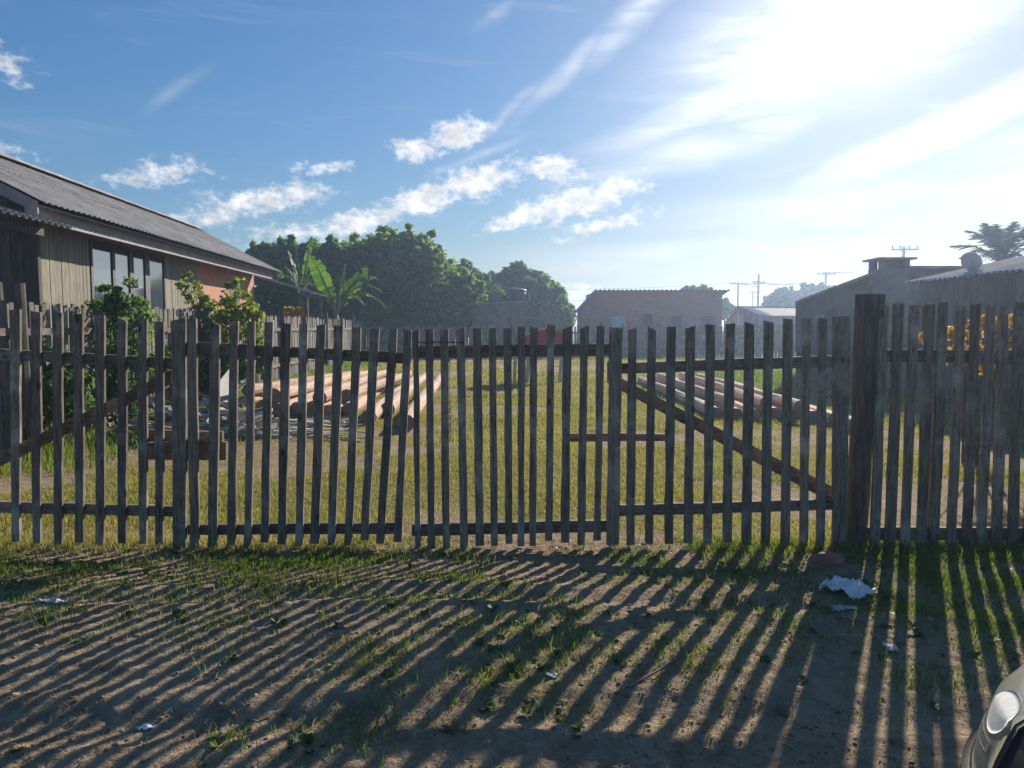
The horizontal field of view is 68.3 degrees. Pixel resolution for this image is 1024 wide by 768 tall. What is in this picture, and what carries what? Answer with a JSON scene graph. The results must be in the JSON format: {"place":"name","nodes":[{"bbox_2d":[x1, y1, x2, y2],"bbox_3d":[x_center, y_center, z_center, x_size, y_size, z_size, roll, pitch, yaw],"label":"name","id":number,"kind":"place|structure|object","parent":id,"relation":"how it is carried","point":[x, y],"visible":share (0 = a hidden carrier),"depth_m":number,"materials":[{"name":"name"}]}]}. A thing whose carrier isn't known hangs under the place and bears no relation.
{"place":"outdoors","nodes":[
{"label":"outdoors","id":0,"kind":"place"},
{"bbox_2d":[0,152,328,356],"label":"plank house","id":1,"kind":"structure","parent":0,"point":[67,241],"depth_m":15.12,"materials":[{"name":"grey wood"}]},
{"bbox_2d":[88,239,167,340],"bbox_3d":[-8.382,-1.956,16.681,0.045,2.060,3.669,0,4,-3],"label":"window","id":2,"kind":"structure","parent":1,"relation":"in","point":[108,262],"depth_m":16.49,"materials":[{"name":"clear glass"}]},
{"bbox_2d":[0,329,1023,767],"bbox_3d":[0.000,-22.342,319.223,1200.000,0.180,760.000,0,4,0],"label":"ground","id":3,"kind":"structure","parent":0,"point":[130,669],"depth_m":3.32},
{"bbox_2d":[0,282,3,403],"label":"fence post","id":4,"kind":"object","parent":3,"relation":"on","point":[1,292],"visible":0.16,"depth_m":8.95,"materials":[{"name":"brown wood"}]},
{"bbox_2d":[35,597,70,603],"bbox_3d":[-2.353,1.111,3.879,0.183,0.044,0.095,1,4,16],"label":"paper scrap","id":5,"kind":"object","parent":3,"relation":"on","point":[58,600],"visible":0.9,"depth_m":3.86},
{"bbox_2d":[29,341,94,445],"bbox_3d":[-5.873,0.156,9.502,1.386,1.398,0.900,0,4,0],"label":"shrub","id":6,"kind":"object","parent":3,"relation":"on","point":[47,389],"visible":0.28,"depth_m":9.36,"materials":[{"name":"green plant"}]},
{"bbox_2d":[0,309,187,547],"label":"picket gate","id":7,"kind":"structure","parent":3,"relation":"on","point":[58,357],"depth_m":5.09,"materials":[{"name":"grey wood"}]},
{"bbox_2d":[148,429,227,459],"bbox_3d":[-2.254,0.418,5.226,0.564,0.215,0.050,0,4,0],"label":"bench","id":8,"kind":"object","parent":7,"relation":"attached to","point":[204,446],"visible":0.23,"depth_m":5.21,"materials":[{"name":"brown wood"}]},
{"bbox_2d":[64,276,163,425],"bbox_3d":[-5.855,-0.430,11.197,1.572,2.308,1.317,0,4,0],"label":"shrub","id":9,"kind":"object","parent":3,"relation":"on","point":[118,302],"visible":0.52,"depth_m":10.93,"materials":[{"name":"green plant"}]},
{"bbox_2d":[135,723,158,729],"bbox_3d":[-1.353,1.267,2.794,0.089,0.018,0.039,0,4,0],"label":"paper scrap","id":10,"kind":"object","parent":3,"relation":"on","point":[145,726],"visible":1,"depth_m":2.79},
{"bbox_2d":[152,345,171,400],"bbox_3d":[-6.047,-0.100,13.344,1.134,1.329,1.079,0,4,0],"label":"shrub","id":11,"kind":"object","parent":3,"relation":"on","point":[169,352],"visible":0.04,"depth_m":13.22,"materials":[{"name":"green plant"}]},
{"bbox_2d":[0,283,366,451],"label":"picket fence","id":12,"kind":"object","parent":3,"relation":"on","point":[19,297],"visible":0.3,"depth_m":10.74,"materials":[{"name":"grey wood"}]},
{"bbox_2d":[174,270,265,362],"bbox_3d":[-5.949,-0.960,15.459,1.931,2.734,1.225,0,4,0],"label":"shrub","id":13,"kind":"object","parent":3,"relation":"on","point":[231,311],"visible":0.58,"depth_m":15.27,"materials":[{"name":"green plant"}]},
{"bbox_2d":[213,699,234,716],"bbox_3d":[-1.095,1.233,2.873,0.116,0.039,0.021,3,5,35],"label":"stick","id":14,"kind":"object","parent":3,"relation":"on","point":[223,706],"visible":1,"depth_m":2.86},
{"bbox_2d":[198,343,263,392],"bbox_3d":[-5.689,-0.186,14.986,1.775,1.269,1.337,0,4,0],"label":"shrub","id":15,"kind":"object","parent":3,"relation":"on","point":[203,377],"visible":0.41,"depth_m":14.79,"materials":[{"name":"green plant"}]},
{"bbox_2d":[220,416,262,429],"bbox_3d":[-3.930,0.585,10.304,1.138,0.307,0.057,0,4,1],"label":"scrap board","id":16,"kind":"object","parent":3,"relation":"on","point":[258,418],"visible":0.43,"depth_m":10.28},
{"bbox_2d":[238,394,262,405],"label":"log","id":17,"kind":"object","parent":3,"relation":"on","point":[258,397],"visible":0.03,"depth_m":14.43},
{"bbox_2d":[247,717,268,722],"bbox_3d":[-0.955,1.253,2.816,0.100,0.030,0.032,2,5,23],"label":"stick","id":18,"kind":"object","parent":3,"relation":"on","point":[254,720],"visible":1,"depth_m":2.80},
{"bbox_2d":[239,435,292,438],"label":"scrap board","id":19,"kind":"object","parent":3,"relation":"on","point":[258,436],"visible":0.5,"depth_m":10.16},
{"bbox_2d":[255,391,313,410],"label":"log","id":20,"kind":"object","parent":3,"relation":"on","point":[259,403],"visible":0.03,"depth_m":13.41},
{"bbox_2d":[242,371,360,395],"bbox_3d":[-4.529,-0.089,17.041,0.276,0.255,5.792,1,4,9],"label":"log","id":21,"kind":"object","parent":20,"relation":"on","point":[259,387],"visible":0.23,"depth_m":15.19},
{"bbox_2d":[279,306,304,323],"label":"golden shrub","id":22,"kind":"object","parent":3,"relation":"on","point":[297,311],"visible":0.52,"depth_m":28.63,"materials":[{"name":"yellow plant"}]},
{"bbox_2d":[273,236,313,322],"bbox_3d":[-9.710,-3.874,34.381,2.679,5.730,1.227,0,4,0],"label":"banana plant","id":23,"kind":"object","parent":3,"relation":"on","point":[304,273],"visible":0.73,"depth_m":34.32,"materials":[{"name":"green plant"}]},
{"bbox_2d":[187,319,411,547],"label":"picket gate","id":24,"kind":"structure","parent":3,"relation":"on","point":[215,348],"depth_m":5.09,"materials":[{"name":"grey wood"}]},
{"bbox_2d":[273,386,327,415],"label":"log","id":25,"kind":"object","parent":3,"relation":"on","point":[276,408],"visible":0.11,"depth_m":12.68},
{"bbox_2d":[272,370,367,401],"bbox_3d":[-3.995,-0.069,16.785,0.296,0.261,7.369,0,4,3],"label":"log","id":26,"kind":"object","parent":25,"relation":"on","point":[294,389],"visible":0.3,"depth_m":14.92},
{"bbox_2d":[244,233,359,339],"bbox_3d":[-11.232,-4.611,39.619,6.238,6.543,3.893,0,4,0],"label":"broad tree","id":27,"kind":"object","parent":3,"relation":"on","point":[270,298],"visible":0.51,"depth_m":38.79,"materials":[{"name":"green plant"}]},
{"bbox_2d":[290,395,313,415],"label":"log","id":28,"kind":"object","parent":3,"relation":"on","point":[294,408],"visible":0.06,"depth_m":12.88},
{"bbox_2d":[295,255,387,318],"bbox_3d":[-7.065,-3.013,31.291,3.820,4.475,1.998,-1,4,-11],"label":"banana plant","id":29,"kind":"object","parent":3,"relation":"on","point":[323,280],"visible":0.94,"depth_m":31.14,"materials":[{"name":"green plant"}]},
{"bbox_2d":[307,379,377,416],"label":"log","id":30,"kind":"object","parent":3,"relation":"on","point":[310,410],"visible":0.05,"depth_m":12.58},
{"bbox_2d":[312,370,385,402],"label":"log","id":31,"kind":"object","parent":30,"relation":"on","point":[345,385],"visible":0.41,"depth_m":14.70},
{"bbox_2d":[324,377,385,415],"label":"log","id":32,"kind":"object","parent":3,"relation":"on","point":[327,410],"visible":0.05,"depth_m":12.39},
{"bbox_2d":[342,374,395,415],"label":"log","id":33,"kind":"object","parent":3,"relation":"on","point":[362,402],"visible":0.2,"depth_m":13.32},
{"bbox_2d":[341,370,411,401],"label":"log","id":34,"kind":"object","parent":33,"relation":"on","point":[381,384],"visible":0.41,"depth_m":14.29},
{"bbox_2d":[361,375,419,423],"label":"log","id":35,"kind":"object","parent":3,"relation":"on","point":[379,411],"visible":0.3,"depth_m":12.36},
{"bbox_2d":[382,373,425,414],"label":"log","id":36,"kind":"object","parent":3,"relation":"on","point":[396,397],"visible":0.45,"depth_m":14.50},
{"bbox_2d":[334,223,488,347],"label":"broad tree","id":37,"kind":"object","parent":3,"relation":"on","point":[409,269],"visible":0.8,"depth_m":41.30,"materials":[{"name":"green plant"}]},
{"bbox_2d":[397,374,440,430],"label":"log","id":38,"kind":"object","parent":3,"relation":"on","point":[437,381],"visible":0.53,"depth_m":12.93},
{"bbox_2d":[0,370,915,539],"bbox_3d":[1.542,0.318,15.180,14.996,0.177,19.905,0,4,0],"label":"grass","id":39,"kind":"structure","parent":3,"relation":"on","point":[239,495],"depth_m":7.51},
{"bbox_2d":[446,258,507,302],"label":"broad tree","id":40,"kind":"object","parent":3,"relation":"on","point":[491,287],"visible":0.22,"depth_m":48.77,"materials":[{"name":"green plant"}]},
{"bbox_2d":[469,301,533,343],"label":"plastered outbuilding","id":41,"kind":"structure","parent":3,"relation":"on","point":[495,313],"depth_m":41.82,"materials":[{"name":"paint"}]},
{"bbox_2d":[506,288,529,300],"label":"water tank","id":42,"kind":"object","parent":41,"relation":"on","point":[516,294],"visible":1,"depth_m":42.12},
{"bbox_2d":[412,325,608,547],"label":"picket gate","id":43,"kind":"structure","parent":3,"relation":"on","point":[565,525],"depth_m":5.09,"materials":[{"name":"grey wood"}]},
{"bbox_2d":[449,358,451,441],"bbox_3d":[-0.428,0.085,5.156,0.026,0.626,0.020,-3,5,-38],"label":"chain","id":44,"kind":"object","parent":43,"relation":"hanging from","point":[449,405],"visible":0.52,"depth_m":5.16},
{"bbox_2d":[0,541,1021,767],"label":"clods","id":45,"kind":"object","parent":3,"relation":"on","point":[804,726],"visible":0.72,"depth_m":3.27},
{"bbox_2d":[0,532,1023,767],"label":"verge grass","id":46,"kind":"structure","parent":3,"relation":"on","point":[951,584],"depth_m":4.02,"materials":[{"name":"plant"}]},
{"bbox_2d":[0,524,1023,563],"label":"fence foot grass","id":47,"kind":"structure","parent":3,"relation":"on","point":[75,546],"depth_m":5.14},
{"bbox_2d":[0,545,1023,767],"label":"dead leaves","id":48,"kind":"object","parent":3,"relation":"on","point":[493,723],"visible":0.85,"depth_m":3.50,"materials":[{"name":"plant"}]},
{"bbox_2d":[0,534,1023,767],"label":"straw","id":49,"kind":"object","parent":3,"relation":"on","point":[689,764],"visible":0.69,"depth_m":3.27,"materials":[{"name":"plant"}]},
{"bbox_2d":[2,537,1023,753],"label":"weeds","id":50,"kind":"object","parent":3,"relation":"on","point":[578,726],"visible":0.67,"depth_m":3.75,"materials":[{"name":"green plant"}]},
{"bbox_2d":[487,260,576,328],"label":"broad tree","id":51,"kind":"object","parent":3,"relation":"on","point":[548,303],"visible":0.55,"depth_m":51.43,"materials":[{"name":"green plant"}]},
{"bbox_2d":[513,327,562,382],"bbox_3d":[0.770,-0.812,20.935,1.678,1.529,0.925,0,4,0],"label":"covered stand","id":52,"kind":"object","parent":3,"relation":"on","point":[542,336],"visible":0.25,"depth_m":20.48,"materials":[{"name":"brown wood"}]},
{"bbox_2d":[507,318,517,343],"bbox_3d":[0.064,-1.417,21.554,0.455,0.962,0.072,3,5,33],"label":"leaning plank","id":53,"kind":"object","parent":52,"relation":"on","point":[513,330],"visible":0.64,"depth_m":21.55,"materials":[{"name":"grey wood"}]},
{"bbox_2d":[366,323,795,356],"bbox_3d":[4.801,-2.221,38.517,24.398,1.800,0.190,0,4,0],"label":"picket fence","id":54,"kind":"object","parent":3,"relation":"on","point":[384,338],"visible":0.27,"depth_m":38.42,"materials":[{"name":"grey wood"}]},
{"bbox_2d":[630,659,675,685],"bbox_3d":[0.597,1.208,3.159,0.315,0.024,0.021,-4,6,-43],"label":"stick","id":55,"kind":"object","parent":3,"relation":"on","point":[653,673],"visible":1,"depth_m":3.14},
{"bbox_2d":[637,376,722,418],"bbox_3d":[3.451,0.172,16.533,0.244,0.212,8.373,0,4,1],"label":"log","id":56,"kind":"object","parent":3,"relation":"on","point":[699,404],"visible":0.55,"depth_m":14.93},
{"bbox_2d":[681,284,713,290],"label":"distant tree","id":57,"kind":"object","parent":3,"relation":"on","point":[704,287],"visible":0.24,"depth_m":61.12,"materials":[{"name":"green plant"}]},
{"bbox_2d":[655,377,742,419],"bbox_3d":[3.829,0.170,16.574,0.250,0.219,8.824,0,4,3],"label":"log","id":58,"kind":"object","parent":3,"relation":"on","point":[737,412],"visible":0.2,"depth_m":13.07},
{"bbox_2d":[656,373,734,404],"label":"log","id":59,"kind":"object","parent":58,"relation":"on","point":[718,396],"visible":0.58,"depth_m":14.52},
{"bbox_2d":[675,377,760,420],"bbox_3d":[4.144,0.164,16.620,0.267,0.230,9.280,0,4,3],"label":"log","id":60,"kind":"object","parent":3,"relation":"on","point":[756,413],"visible":0.12,"depth_m":12.38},
{"bbox_2d":[679,372,762,406],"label":"log","id":61,"kind":"object","parent":60,"relation":"on","point":[758,399],"visible":0.48,"depth_m":14.26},
{"bbox_2d":[606,316,849,548],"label":"picket gate","id":62,"kind":"structure","parent":3,"relation":"on","point":[833,497],"depth_m":5.09,"materials":[{"name":"grey wood"}]},
{"bbox_2d":[570,433,664,441],"bbox_3d":[0.727,0.365,5.183,0.675,0.058,0.030,0,4,0],"label":"gate bar","id":63,"kind":"object","parent":62,"relation":"attached to","point":[574,437],"visible":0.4,"depth_m":5.17,"materials":[{"name":"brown wood"}]},
{"bbox_2d":[722,297,736,323],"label":"distant tree","id":64,"kind":"object","parent":3,"relation":"on","point":[728,307],"visible":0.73,"depth_m":69.32,"materials":[{"name":"green plant"}]},
{"bbox_2d":[679,377,780,418],"bbox_3d":[4.526,0.163,16.618,0.282,0.222,8.739,0,4,3],"label":"log","id":65,"kind":"object","parent":3,"relation":"on","point":[776,412],"visible":0.12,"depth_m":12.86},
{"bbox_2d":[730,282,746,305],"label":"power pole","id":66,"kind":"object","parent":3,"relation":"on","point":[738,283],"visible":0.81,"depth_m":119.13,"materials":[{"name":"wood"}]},
{"bbox_2d":[751,274,763,305],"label":"power pole","id":67,"kind":"object","parent":3,"relation":"on","point":[758,285],"visible":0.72,"depth_m":104.22,"materials":[{"name":"concrete"}]},
{"bbox_2d":[760,286,801,306],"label":"distant tree","id":68,"kind":"object","parent":3,"relation":"on","point":[785,296],"visible":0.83,"depth_m":84.00,"materials":[{"name":"green plant"}]},
{"bbox_2d":[775,704,789,717],"bbox_3d":[1.058,1.276,2.957,0.058,0.031,0.086,-2,5,-26],"label":"stone","id":69,"kind":"object","parent":3,"relation":"on","point":[782,710],"visible":1,"depth_m":2.94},
{"bbox_2d":[772,403,800,418],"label":"log","id":70,"kind":"object","parent":3,"relation":"on","point":[795,414],"visible":0.02,"depth_m":12.19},
{"bbox_2d":[696,373,800,411],"bbox_3d":[4.628,0.076,15.540,0.207,0.196,7.244,0,4,1],"label":"log","id":71,"kind":"object","parent":70,"relation":"on","point":[777,399],"visible":0.34,"depth_m":13.01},
{"bbox_2d":[734,381,850,430],"bbox_3d":[5.221,0.272,15.198,0.266,0.217,8.642,0,4,4],"label":"log","id":72,"kind":"object","parent":3,"relation":"on","point":[849,427],"visible":0.05,"depth_m":11.00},
{"bbox_2d":[810,409,816,422],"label":"log","id":73,"kind":"object","parent":3,"relation":"on","point":[813,415],"visible":0.02,"depth_m":11.84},
{"bbox_2d":[799,281,835,298],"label":"distant tree","id":74,"kind":"object","parent":3,"relation":"on","point":[809,289],"visible":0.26,"depth_m":87.01,"materials":[{"name":"green plant"}]},
{"bbox_2d":[810,406,831,424],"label":"log","id":75,"kind":"object","parent":3,"relation":"on","point":[829,417],"visible":0.08,"depth_m":11.58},
{"bbox_2d":[817,272,835,283],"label":"power pole","id":76,"kind":"object","parent":3,"relation":"on","point":[825,274],"visible":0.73,"depth_m":98.99,"materials":[{"name":"concrete"}]},
{"bbox_2d":[807,551,847,566],"bbox_3d":[2.009,1.113,4.820,0.268,0.078,0.123,0,4,0],"label":"broken brick","id":77,"kind":"object","parent":3,"relation":"on","point":[827,558],"visible":1,"depth_m":4.78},
{"bbox_2d":[830,605,857,610],"bbox_3d":[1.812,1.226,4.130,0.148,0.020,0.073,0,4,0],"label":"plastic bag","id":78,"kind":"object","parent":3,"relation":"on","point":[841,607],"visible":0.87,"depth_m":4.12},
{"bbox_2d":[819,575,874,598],"bbox_3d":[1.914,1.153,4.311,0.214,0.095,0.242,-3,5,-39],"label":"plastic bag","id":79,"kind":"object","parent":3,"relation":"on","point":[859,588],"visible":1,"depth_m":4.28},
{"bbox_2d":[847,294,885,544],"bbox_3d":[2.425,0.298,5.192,0.199,1.820,0.194,0,4,0],"label":"gate post","id":80,"kind":"object","parent":3,"relation":"on","point":[864,360],"visible":0.81,"depth_m":5.13,"materials":[{"name":"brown wood"}]},
{"bbox_2d":[796,257,963,385],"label":"gable house","id":81,"kind":"structure","parent":3,"relation":"on","point":[889,276],"depth_m":19.85,"materials":[{"name":"paint"}]},
{"bbox_2d":[882,641,897,650],"bbox_3d":[1.781,1.235,3.546,0.050,0.026,0.105,0,4,0],"label":"paper scrap","id":82,"kind":"object","parent":3,"relation":"on","point":[894,646],"visible":1,"depth_m":3.55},
{"bbox_2d":[891,246,918,256],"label":"power pole","id":83,"kind":"object","parent":3,"relation":"on","point":[903,249],"visible":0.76,"depth_m":69.02,"materials":[{"name":"concrete"}]},
{"bbox_2d":[864,302,1023,547],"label":"picket fence","id":84,"kind":"object","parent":3,"relation":"on","point":[930,456],"visible":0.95,"depth_m":5.09,"materials":[{"name":"grey wood"}]},
{"bbox_2d":[905,256,1023,410],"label":"plank shed","id":85,"kind":"structure","parent":3,"relation":"on","point":[997,283],"depth_m":15.04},
{"bbox_2d":[961,252,981,278],"bbox_3d":[9.454,-2.347,15.472,0.381,0.688,0.358,0,4,0],"label":"satellite dish","id":86,"kind":"object","parent":85,"relation":"attached to","point":[971,261],"visible":0.94,"depth_m":15.40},
{"bbox_2d":[918,313,1012,465],"bbox_3d":[4.978,0.083,8.240,1.243,1.722,0.549,0,4,0],"label":"golden shrub","id":87,"kind":"object","parent":3,"relation":"on","point":[950,329],"visible":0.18,"depth_m":8.24,"materials":[{"name":"yellow plant"}]},
{"bbox_2d":[950,222,1023,263],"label":"conifer tree","id":88,"kind":"object","parent":3,"relation":"on","point":[998,242],"visible":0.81,"depth_m":26.48,"materials":[{"name":"green plant"}]},
{"bbox_2d":[960,664,1023,767],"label":"parked car","id":89,"kind":"object","parent":3,"relation":"on","point":[995,739],"visible":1,"depth_m":1.44,"materials":[{"name":"grey paint"}]},
{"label":"scrap board","id":90,"kind":"object","parent":3,"relation":"on","visible":0},
{"bbox_2d":[220,420,245,435],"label":"scrap board","id":91,"kind":"object","parent":90,"relation":"on","point":[224,423],"visible":0.14,"depth_m":10.32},
{"bbox_2d":[168,407,227,420],"bbox_3d":[-4.238,0.420,10.329,0.898,0.226,0.126,-1,4,-12],"label":"scrap board","id":92,"kind":"object","parent":91,"relation":"on","point":[205,415],"visible":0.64,"depth_m":10.33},
{"bbox_2d":[0,354,1023,543],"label":"lot grass","id":93,"kind":"structure","parent":0,"point":[575,415],"depth_m":8.31,"materials":[{"name":"plant"}]},
{"bbox_2d":[0,361,1023,474],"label":"rank grass","id":94,"kind":"structure","parent":0,"point":[758,377],"depth_m":12.51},
{"bbox_2d":[0,0,1023,328],"label":"sky","id":95,"kind":"structure","parent":0,"point":[591,145],"materials":[{"name":"blue"}]},
{"bbox_2d":[573,289,729,352],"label":"brick building","id":96,"kind":"structure","parent":0,"point":[631,308],"depth_m":44.79,"materials":[{"name":"brick"}]},
{"bbox_2d":[611,316,624,326],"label":"window","id":97,"kind":"structure","parent":96,"relation":"in","point":[616,321],"depth_m":44.78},
{"bbox_2d":[645,314,652,327],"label":"window","id":98,"kind":"structure","parent":96,"relation":"in","point":[648,317],"depth_m":44.78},
{"bbox_2d":[672,316,680,328],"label":"window","id":99,"kind":"structure","parent":96,"relation":"in","point":[676,320],"depth_m":44.79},
{"bbox_2d":[702,316,714,328],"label":"window","id":100,"kind":"structure","parent":96,"relation":"in","point":[705,319],"depth_m":44.78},
{"bbox_2d":[725,306,795,351],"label":"house","id":101,"kind":"structure","parent":0,"point":[755,316],"depth_m":47.68,"materials":[{"name":"paint"}]},
{"bbox_2d":[737,315,743,327],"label":"window","id":102,"kind":"structure","parent":101,"relation":"in","point":[740,317],"depth_m":47.00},
{"bbox_2d":[678,524,1023,578],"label":"post foot grass","id":103,"kind":"structure","parent":0,"point":[853,552],"depth_m":5.03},
{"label":"scrap board","id":104,"kind":"object","parent":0,"visible":0},
{"bbox_2d":[238,408,272,421],"bbox_3d":[-3.865,0.499,10.671,0.934,0.289,0.130,-1,4,-16],"label":"scrap board","id":105,"kind":"object","parent":104,"relation":"on","point":[243,417],"visible":0.36,"depth_m":10.70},
{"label":"scrap board","id":106,"kind":"object","parent":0,"visible":0},
{"bbox_2d":[128,389,171,405],"bbox_3d":[-4.954,0.241,10.646,1.010,0.400,0.120,-4,6,-42],"label":"scrap board","id":107,"kind":"object","parent":106,"relation":"on","point":[167,402],"depth_m":10.64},
{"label":"scrap board","id":108,"kind":"object","parent":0,"visible":0},
{"bbox_2d":[199,419,260,425],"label":"scrap board","id":109,"kind":"object","parent":108,"relation":"on","point":[203,423],"depth_m":10.26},
{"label":"scrap board","id":110,"kind":"object","parent":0,"visible":0},
{"bbox_2d":[165,407,245,424],"bbox_3d":[-4.299,0.449,10.645,0.071,0.145,1.280,4,6,39],"label":"scrap board","id":111,"kind":"object","parent":110,"relation":"on","point":[168,423],"visible":0.14,"depth_m":10.24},
{"bbox_2d":[198,397,245,411],"bbox_3d":[-4.091,0.309,10.622,0.863,0.259,0.084,-1,4,-8],"label":"scrap board","id":112,"kind":"object","parent":111,"relation":"on","point":[225,404],"visible":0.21,"depth_m":10.61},
{"bbox_2d":[204,397,241,414],"bbox_3d":[-4.074,0.298,10.625,0.888,0.234,0.117,4,6,41],"label":"scrap board","id":113,"kind":"object","parent":112,"relation":"on","point":[227,407],"visible":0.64,"depth_m":10.48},
{"bbox_2d":[199,395,228,406],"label":"scrap board","id":114,"kind":"object","parent":113,"relation":"on","point":[206,402],"visible":0.57,"depth_m":10.50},
{"bbox_2d":[198,392,245,412],"bbox_3d":[-4.217,0.245,10.864,0.839,0.379,0.058,-1,4,-8],"label":"scrap board","id":115,"kind":"object","parent":113,"relation":"on","point":[205,396],"depth_m":10.84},
{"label":"scrap board","id":116,"kind":"object","parent":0,"visible":0},
{"bbox_2d":[148,399,171,416],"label":"scrap board","id":117,"kind":"object","parent":116,"relation":"on","point":[152,402],"visible":0.36,"depth_m":10.46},
{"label":"scrap board","id":118,"kind":"object","parent":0,"visible":0},
{"bbox_2d":[205,369,228,421],"bbox_3d":[-4.272,0.180,10.932,0.037,0.730,1.428,0,4,-6],"label":"cement sheet","id":119,"kind":"object","parent":118,"relation":"on","point":[224,385],"visible":0.3,"depth_m":11.30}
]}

